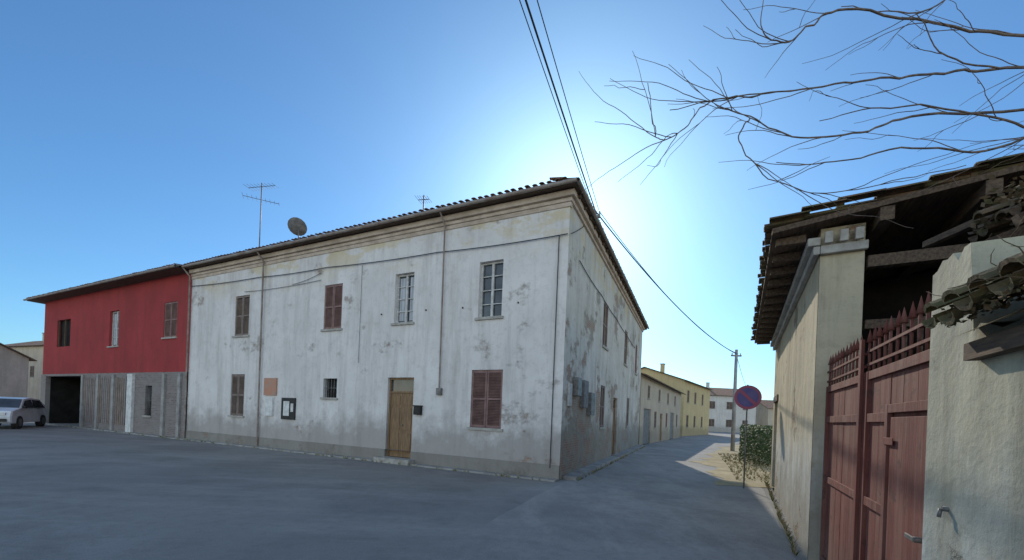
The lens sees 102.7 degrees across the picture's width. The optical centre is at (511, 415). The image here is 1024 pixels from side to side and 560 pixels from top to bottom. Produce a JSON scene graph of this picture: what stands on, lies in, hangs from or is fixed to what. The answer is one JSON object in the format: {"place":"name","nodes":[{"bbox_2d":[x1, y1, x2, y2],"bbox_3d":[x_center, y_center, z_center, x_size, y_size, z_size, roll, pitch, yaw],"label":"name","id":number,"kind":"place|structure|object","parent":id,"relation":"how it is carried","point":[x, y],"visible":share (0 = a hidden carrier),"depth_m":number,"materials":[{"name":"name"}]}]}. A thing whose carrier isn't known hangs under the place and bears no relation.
{"place":"outdoors","nodes":[
{"label":"outdoors","id":0,"kind":"place"},
{"bbox_2d":[0,422,806,559],"bbox_3d":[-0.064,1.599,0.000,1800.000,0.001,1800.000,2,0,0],"label":"ground","id":1,"kind":"structure","parent":0,"point":[69,493],"depth_m":6.82,"materials":[{"name":"grey asphalt"}]},
{"bbox_2d":[0,343,36,397],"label":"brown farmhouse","id":2,"kind":"object","parent":1,"relation":"on","point":[14,367],"visible":0.8,"depth_m":36.68,"materials":[{"name":"paint"}]},
{"bbox_2d":[0,397,47,428],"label":"white parked car","id":3,"kind":"object","parent":1,"relation":"on","point":[16,412],"visible":1,"depth_m":19.94,"materials":[{"name":"paint"}]},
{"bbox_2d":[10,345,43,399],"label":"front wall","id":4,"kind":"structure","parent":1,"relation":"on","point":[35,371],"depth_m":51.86,"materials":[{"name":"beige paint"}]},
{"bbox_2d":[40,372,185,437],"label":"wall","id":5,"kind":"structure","parent":1,"relation":"on","point":[59,397],"depth_m":19.59,"materials":[{"name":"grey brick"}]},
{"bbox_2d":[43,272,191,373],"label":"wall","id":6,"kind":"structure","parent":5,"relation":"on","point":[140,327],"depth_m":20.49,"materials":[{"name":"red paint"}]},
{"bbox_2d":[79,373,181,437],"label":"pilasters and boarding","id":7,"kind":"object","parent":5,"relation":"attached to","point":[109,400],"visible":0.94,"depth_m":20.52,"materials":[{"name":"grey wood"}]},
{"bbox_2d":[63,344,189,422],"bbox_3d":[-19.113,-2.819,25.545,15.880,7.300,9.000,2,0,26],"label":"side and back walls","id":8,"kind":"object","parent":1,"relation":"on","point":[187,390],"depth_m":31.34,"materials":[{"name":"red paint"}]},
{"bbox_2d":[27,263,191,323],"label":"roof","id":9,"kind":"structure","parent":8,"relation":"on","point":[173,271],"depth_m":20.23,"materials":[{"name":"tile"}]},
{"bbox_2d":[23,264,176,300],"bbox_3d":[-21.655,-6.584,20.849,16.730,0.100,0.100,2,0,26],"label":"gutter","id":10,"kind":"object","parent":9,"relation":"attached to","point":[131,275],"visible":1,"depth_m":19.82,"materials":[{"name":"brown metal"}]},
{"bbox_2d":[32,422,557,481],"bbox_3d":[-13.728,1.050,17.344,32.994,0.100,0.265,2,0,26],"label":"kerb strip","id":11,"kind":"object","parent":1,"relation":"on","point":[434,467],"visible":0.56,"depth_m":13.52,"materials":[{"name":"concrete"}]},
{"bbox_2d":[185,430,558,480],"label":"plinth","id":12,"kind":"structure","parent":1,"relation":"on","point":[512,467],"depth_m":12.34,"materials":[{"name":"concrete"}]},
{"bbox_2d":[186,207,569,465],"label":"front wall","id":13,"kind":"structure","parent":12,"relation":"on","point":[303,358],"depth_m":12.68,"materials":[{"name":"white paint"}]},
{"bbox_2d":[263,378,277,415],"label":"wall posters","id":14,"kind":"object","parent":13,"relation":"attached to","point":[270,386],"depth_m":15.18,"materials":[{"name":"paper"}]},
{"bbox_2d":[281,398,295,419],"bbox_3d":[-8.075,-0.234,14.785,0.740,0.780,0.052,2,0,26],"label":"notice board","id":15,"kind":"object","parent":13,"relation":"attached to","point":[288,408],"visible":1,"depth_m":14.74,"materials":[{"name":"black paint"}]},
{"bbox_2d":[183,212,445,445],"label":"downpipes","id":16,"kind":"object","parent":13,"relation":"attached to","point":[184,269],"visible":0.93,"depth_m":15.44,"materials":[{"name":"grey metal"}]},
{"bbox_2d":[227,261,518,457],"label":"windows and door","id":17,"kind":"structure","parent":13,"relation":"attached to","point":[486,402],"depth_m":12.65,"materials":[{"name":"wood"}]},
{"bbox_2d":[196,233,567,467],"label":"facade cables","id":18,"kind":"object","parent":13,"relation":"attached to","point":[432,253],"visible":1,"depth_m":11.48,"materials":[{"name":"grey rubber"}]},
{"bbox_2d":[189,188,576,279],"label":"cornice","id":19,"kind":"structure","parent":13,"relation":"attached to","point":[539,203],"depth_m":12.46,"materials":[{"name":"paint"}]},
{"bbox_2d":[413,405,421,414],"bbox_3d":[-2.809,-0.153,12.188,0.280,0.280,0.136,2,0,26],"label":"letter box","id":20,"kind":"object","parent":13,"relation":"attached to","point":[417,409],"visible":1,"depth_m":12.14,"materials":[{"name":"black paint"}]},
{"bbox_2d":[436,388,442,394],"bbox_3d":[-2.113,-0.685,11.884,0.160,0.200,0.096,2,0,26],"label":"junction box","id":21,"kind":"object","parent":13,"relation":"attached to","point":[438,391],"visible":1,"depth_m":11.85,"materials":[{"name":"grey metal"}]},
{"bbox_2d":[559,206,642,480],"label":"side wall","id":22,"kind":"structure","parent":1,"relation":"on","point":[602,355],"depth_m":13.69,"materials":[{"name":"white paint"}]},
{"bbox_2d":[567,377,594,414],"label":"meter boxes","id":23,"kind":"object","parent":22,"relation":"attached to","point":[579,387],"visible":1,"depth_m":11.82,"materials":[{"name":"grey metal"}]},
{"bbox_2d":[579,260,634,347],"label":"side cables","id":24,"kind":"object","parent":22,"relation":"attached to","point":[604,300],"visible":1,"depth_m":14.19,"materials":[{"name":"black rubber"}]},
{"bbox_2d":[572,194,644,331],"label":"side cornice","id":25,"kind":"structure","parent":22,"relation":"on","point":[582,213],"depth_m":13.53,"materials":[{"name":"paint"}]},
{"bbox_2d":[563,445,643,479],"bbox_3d":[4.690,1.760,17.817,0.345,0.159,15.985,2,0,24],"label":"side kerb strip","id":26,"kind":"object","parent":1,"relation":"on","point":[580,472],"visible":0.72,"depth_m":13.11,"materials":[{"name":"concrete"}]},
{"bbox_2d":[639,375,680,444],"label":"front wall","id":27,"kind":"structure","parent":1,"relation":"on","point":[660,411],"depth_m":31.22,"materials":[{"name":"beige paint"}]},
{"bbox_2d":[682,380,709,435],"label":"front wall","id":28,"kind":"structure","parent":1,"relation":"on","point":[696,405],"depth_m":50.70,"materials":[{"name":"yellow paint"}]},
{"bbox_2d":[709,395,755,432],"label":"front wall","id":29,"kind":"structure","parent":1,"relation":"on","point":[720,413],"depth_m":78.42,"materials":[{"name":"paint"}]},
{"bbox_2d":[691,444,773,487],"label":"dirt verge","id":30,"kind":"structure","parent":1,"relation":"on","point":[723,469],"depth_m":14.04,"materials":[{"name":"beige soil"}]},
{"bbox_2d":[730,349,741,450],"bbox_3d":[13.146,-0.873,24.200,0.600,6.000,0.232,2,0,0],"label":"utility pole","id":31,"kind":"object","parent":30,"relation":"on","point":[733,426],"visible":0.86,"depth_m":24.12,"materials":[{"name":"concrete"}]},
{"bbox_2d":[738,424,772,464],"bbox_3d":[11.136,1.237,18.513,1.574,1.679,6.197,2,0,29],"label":"hedge","id":32,"kind":"object","parent":30,"relation":"on","point":[760,448],"visible":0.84,"depth_m":16.60,"materials":[{"name":"green plant"}]},
{"bbox_2d":[755,403,767,433],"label":"walls","id":33,"kind":"structure","parent":1,"relation":"on","point":[761,414],"depth_m":82.73,"materials":[{"name":"beige paint"}]},
{"bbox_2d":[760,400,773,408],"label":"roof","id":34,"kind":"structure","parent":33,"relation":"on","point":[768,404],"depth_m":82.43,"materials":[{"name":"brown tile"}]},
{"bbox_2d":[768,409,772,424],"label":"front wall","id":35,"kind":"structure","parent":1,"relation":"on","point":[770,416],"depth_m":79.94,"materials":[{"name":"beige paint"}]},
{"bbox_2d":[770,231,820,558],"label":"street wall","id":36,"kind":"structure","parent":1,"relation":"on","point":[793,406],"depth_m":6.34,"materials":[{"name":"paint"}]},
{"bbox_2d":[770,226,868,350],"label":"cornice","id":37,"kind":"structure","parent":36,"relation":"attached to","point":[813,250],"depth_m":5.09,"materials":[{"name":"stone"}]},
{"bbox_2d":[579,0,1023,228],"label":"bare tree","id":38,"kind":"object","parent":1,"relation":"on","point":[991,68],"visible":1,"depth_m":4.01,"materials":[{"name":"brown plant"}]},
{"bbox_2d":[807,223,937,559],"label":"end wall","id":39,"kind":"structure","parent":1,"relation":"on","point":[850,301],"depth_m":4.87,"materials":[{"name":"paint"}]},
{"bbox_2d":[819,291,931,559],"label":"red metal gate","id":40,"kind":"structure","parent":39,"relation":"attached to","point":[874,459],"depth_m":3.17,"materials":[{"name":"paint"}]},
{"bbox_2d":[751,152,1023,364],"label":"roof","id":41,"kind":"structure","parent":39,"relation":"on","point":[895,251],"depth_m":4.74,"materials":[{"name":"brown wood"}]},
{"bbox_2d":[922,185,1023,247],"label":"roof and beams","id":42,"kind":"structure","parent":1,"relation":"on","point":[1010,215],"depth_m":2.78,"materials":[{"name":"wood"}]},
{"bbox_2d":[926,145,1023,327],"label":"dry creeper","id":43,"kind":"object","parent":42,"relation":"on","point":[1003,198],"visible":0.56,"depth_m":1.73,"materials":[{"name":"plant"}]},
{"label":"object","id":44,"kind":"object","parent":1,"relation":"on","visible":0},
{"bbox_2d":[519,0,745,384],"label":"power cables","id":45,"kind":"object","parent":44,"relation":"attached to","point":[543,54],"visible":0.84,"depth_m":9.29,"materials":[{"name":"black rubber"}]},
{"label":"walls","id":46,"kind":"object","parent":1,"relation":"on","visible":0},
{"bbox_2d":[706,382,737,395],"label":"roof","id":47,"kind":"structure","parent":46,"relation":"on","point":[722,391],"depth_m":80.89,"materials":[{"name":"brown tile"}]},
{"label":"walls","id":48,"kind":"object","parent":1,"relation":"on","visible":0},
{"bbox_2d":[5,333,43,346],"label":"roof","id":49,"kind":"structure","parent":48,"relation":"on","point":[35,343],"depth_m":55.14,"materials":[{"name":"brown tile"}]},
{"bbox_2d":[0,0,1023,399],"label":"sky","id":50,"kind":"structure","parent":0,"point":[132,132],"materials":[{"name":"blue"}]},
{"bbox_2d":[418,432,795,559],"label":"road","id":51,"kind":"structure","parent":0,"point":[666,500],"depth_m":6.58,"materials":[{"name":"grey asphalt"}]},
{"bbox_2d":[46,423,800,554],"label":"weeds","id":52,"kind":"object","parent":51,"relation":"on","point":[779,512],"visible":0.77,"depth_m":12.77,"materials":[{"name":"green plant"}]},
{"bbox_2d":[734,385,761,487],"bbox_3d":[5.844,0.535,10.221,0.600,2.600,0.067,2,0,28],"label":"no parking sign","id":53,"kind":"object","parent":51,"relation":"on","point":[746,397],"visible":1,"depth_m":10.22,"materials":[{"name":"blue metal"}]},
{"bbox_2d":[922,236,1023,559],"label":"masonry","id":54,"kind":"object","parent":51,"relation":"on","point":[974,471],"visible":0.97,"depth_m":1.72,"materials":[{"name":"paint"}]},
{"bbox_2d":[936,506,948,517],"bbox_3d":[2.003,0.445,1.867,0.098,0.053,0.024,2,0,28],"label":"tap","id":55,"kind":"object","parent":54,"relation":"attached to","point":[941,509],"visible":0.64,"depth_m":1.88,"materials":[{"name":"grey metal"}]},
{"bbox_2d":[921,252,1023,360],"bbox_3d":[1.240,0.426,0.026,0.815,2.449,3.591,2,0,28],"label":"tile coping","id":56,"kind":"object","parent":54,"relation":"on","point":[1010,340],"visible":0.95,"depth_m":1.48,"materials":[{"name":"brown tile"}]},
{"bbox_2d":[638,374,641,444],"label":"walls","id":57,"kind":"structure","parent":0,"point":[639,409],"depth_m":25.92,"materials":[{"name":"beige paint"}]},
{"bbox_2d":[641,373,685,394],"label":"roof","id":58,"kind":"structure","parent":57,"relation":"on","point":[652,378],"depth_m":30.51,"materials":[{"name":"brown tile"}]},
{"bbox_2d":[641,368,683,435],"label":"walls","id":59,"kind":"structure","parent":0,"point":[675,382],"depth_m":46.78,"materials":[{"name":"yellow paint"}]},
{"bbox_2d":[641,363,712,389],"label":"roof","id":60,"kind":"structure","parent":59,"relation":"on","point":[662,367],"depth_m":51.50,"materials":[{"name":"brown tile"}]},
{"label":"back walls","id":61,"kind":"object","parent":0,"visible":0},
{"bbox_2d":[184,176,646,329],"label":"roof","id":62,"kind":"structure","parent":61,"relation":"on","point":[575,185],"depth_m":12.49,"materials":[{"name":"tile"}]},
{"bbox_2d":[242,183,277,245],"bbox_3d":[-10.580,-7.981,17.209,1.393,3.500,0.963,2,0,-13],"label":"tv antenna","id":63,"kind":"object","parent":62,"relation":"attached to","point":[261,186],"visible":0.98,"depth_m":17.15,"materials":[{"name":"grey metal"}]},
{"bbox_2d":[287,217,306,237],"bbox_3d":[-8.122,-6.758,15.473,0.592,1.254,0.548,2,0,26],"label":"satellite dish","id":64,"kind":"object","parent":62,"relation":"attached to","point":[297,226],"visible":0.95,"depth_m":15.43,"materials":[{"name":"grey metal"}]},
{"bbox_2d":[181,177,648,328],"bbox_3d":[-2.463,-5.829,21.252,17.350,0.110,17.132,2,0,26],"label":"gutter","id":65,"kind":"object","parent":62,"relation":"attached to","point":[541,187],"visible":1,"depth_m":12.24,"materials":[{"name":"metal"}]},
{"bbox_2d":[414,195,430,209],"bbox_3d":[-3.009,-6.726,13.820,0.555,1.400,0.665,2,0,-8],"label":"tv antenna","id":66,"kind":"object","parent":62,"relation":"attached to","point":[423,196],"visible":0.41,"depth_m":13.80,"materials":[{"name":"grey metal"}]}
]}

